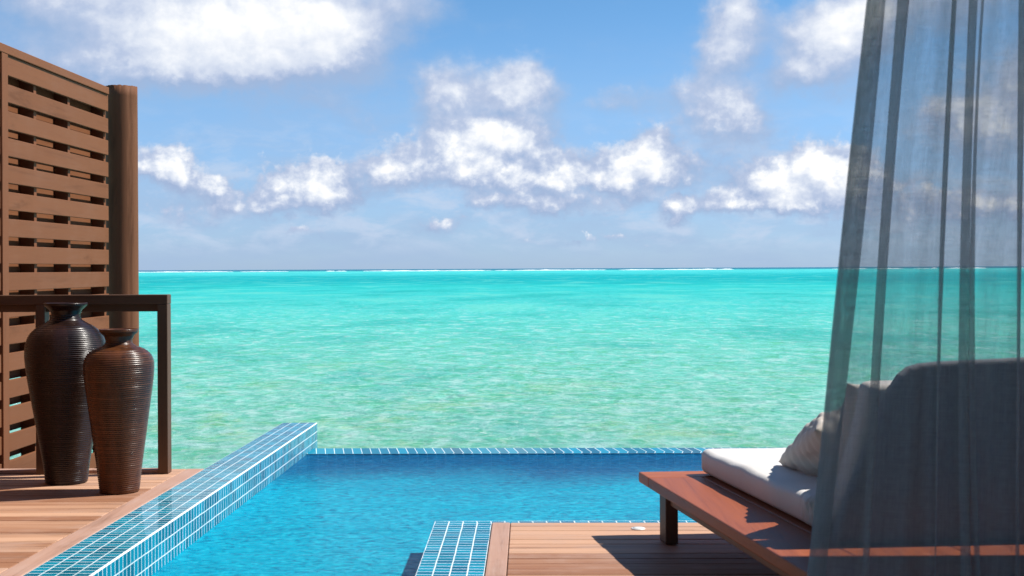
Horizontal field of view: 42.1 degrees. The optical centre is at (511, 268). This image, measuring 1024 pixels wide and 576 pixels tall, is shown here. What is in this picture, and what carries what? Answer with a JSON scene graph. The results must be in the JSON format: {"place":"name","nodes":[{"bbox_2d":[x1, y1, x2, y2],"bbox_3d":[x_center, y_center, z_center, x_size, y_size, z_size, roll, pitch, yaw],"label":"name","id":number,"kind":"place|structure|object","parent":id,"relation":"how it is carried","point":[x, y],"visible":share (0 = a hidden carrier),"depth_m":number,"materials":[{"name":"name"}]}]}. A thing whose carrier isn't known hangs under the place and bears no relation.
{"place":"outdoors","nodes":[
{"label":"outdoors","id":0,"kind":"place"},
{"bbox_2d":[0,469,203,575],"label":"deck","id":1,"kind":"structure","parent":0,"point":[42,522],"depth_m":6.57,"materials":[{"name":"brown wood"}]},
{"bbox_2d":[0,42,108,468],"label":"slatted screen","id":2,"kind":"object","parent":1,"relation":"on","point":[54,218],"visible":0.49,"depth_m":8.77,"materials":[{"name":"brown wood"}]},
{"bbox_2d":[24,302,104,484],"bbox_3d":[-2.500,0.695,7.464,0.445,1.004,0.445,0,0,0],"label":"floor vase","id":3,"kind":"object","parent":1,"relation":"on","point":[63,342],"visible":0.82,"depth_m":7.32,"materials":[{"name":"ceramic"}]},
{"bbox_2d":[0,294,171,473],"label":"deck railing","id":4,"kind":"object","parent":1,"relation":"on","point":[160,304],"visible":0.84,"depth_m":7.76,"materials":[{"name":"brown wood"}]},
{"bbox_2d":[83,328,154,493],"bbox_3d":[-2.108,0.760,7.145,0.369,0.870,0.369,0,0,0],"label":"floor vase","id":5,"kind":"object","parent":1,"relation":"on","point":[118,369],"visible":1,"depth_m":7.03,"materials":[{"name":"brown ceramic"}]},
{"bbox_2d":[105,85,138,345],"bbox_3d":[-3.021,1.211,10.337,0.250,5.247,0.250,0,0,0],"label":"round post","id":6,"kind":"object","parent":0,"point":[121,116],"visible":0.37,"depth_m":10.23,"materials":[{"name":"brown wood"}]},
{"bbox_2d":[23,423,721,575],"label":"swimming pool","id":7,"kind":"structure","parent":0,"point":[152,537],"depth_m":6.56,"materials":[{"name":"tile"}]},
{"bbox_2d":[152,454,702,575],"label":"pool water","id":8,"kind":"structure","parent":7,"relation":"in","point":[343,515],"depth_m":7.70,"materials":[{"name":"blue liquid"}]},
{"bbox_2d":[0,0,1023,269],"label":"sky","id":9,"kind":"structure","parent":0,"point":[273,134],"materials":[{"name":"blue"}]},
{"bbox_2d":[9,266,1023,468],"bbox_3d":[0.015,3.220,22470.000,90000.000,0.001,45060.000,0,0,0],"label":"sea","id":10,"kind":"structure","parent":0,"point":[573,358],"depth_m":49.38,"materials":[{"name":"liquid"}]},
{"bbox_2d":[164,267,1022,271],"bbox_3d":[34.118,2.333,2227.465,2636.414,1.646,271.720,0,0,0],"label":"surf","id":11,"kind":"structure","parent":10,"relation":"on","point":[461,270],"depth_m":2175.41,"materials":[{"name":"liquid"}]},
{"bbox_2d":[485,522,780,575],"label":"deck","id":12,"kind":"structure","parent":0,"point":[571,549],"depth_m":5.68,"materials":[{"name":"brown wood"}]},
{"bbox_2d":[631,527,644,529],"bbox_3d":[0.588,1.209,6.199,0.066,0.008,0.066,0,0,0],"label":"deck light","id":13,"kind":"object","parent":12,"relation":"on","point":[637,528],"visible":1,"depth_m":6.18,"materials":[{"name":"white ceramic"}]},
{"bbox_2d":[639,471,1023,575],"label":"daybed","id":14,"kind":"object","parent":12,"relation":"on","point":[776,540],"visible":0.42,"depth_m":5.00,"materials":[{"name":"red wood"}]},
{"bbox_2d":[702,359,1023,542],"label":"lounge mattress","id":15,"kind":"object","parent":14,"relation":"on","point":[764,475],"visible":0.3,"depth_m":4.82,"materials":[{"name":"beige fabric"}]},
{"bbox_2d":[778,412,823,475],"bbox_3d":[1.385,0.693,5.199,0.560,0.307,0.600,-1,-19,-3],"label":"throw pillow","id":16,"kind":"object","parent":15,"relation":"on","point":[801,453],"visible":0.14,"depth_m":5.17,"materials":[{"name":"beige fabric"}]},
{"bbox_2d":[838,384,859,473],"bbox_3d":[1.446,0.646,4.813,0.620,0.540,0.221,3,32,-7],"label":"throw pillow","id":17,"kind":"object","parent":15,"relation":"on","point":[854,407],"depth_m":4.67,"materials":[{"name":"beige fabric"}]},
{"bbox_3d":[2.793,-1.528,3.600,4.200,0.028,0.028,0,0,0],"label":"curtain rod","id":18,"kind":"object","parent":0,"visible":0},
{"bbox_2d":[807,0,1023,575],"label":"sheer curtain","id":19,"kind":"object","parent":18,"relation":"hanging from","point":[1006,557],"visible":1,"depth_m":3.60,"materials":[{"name":"grey fabric"}]}
]}

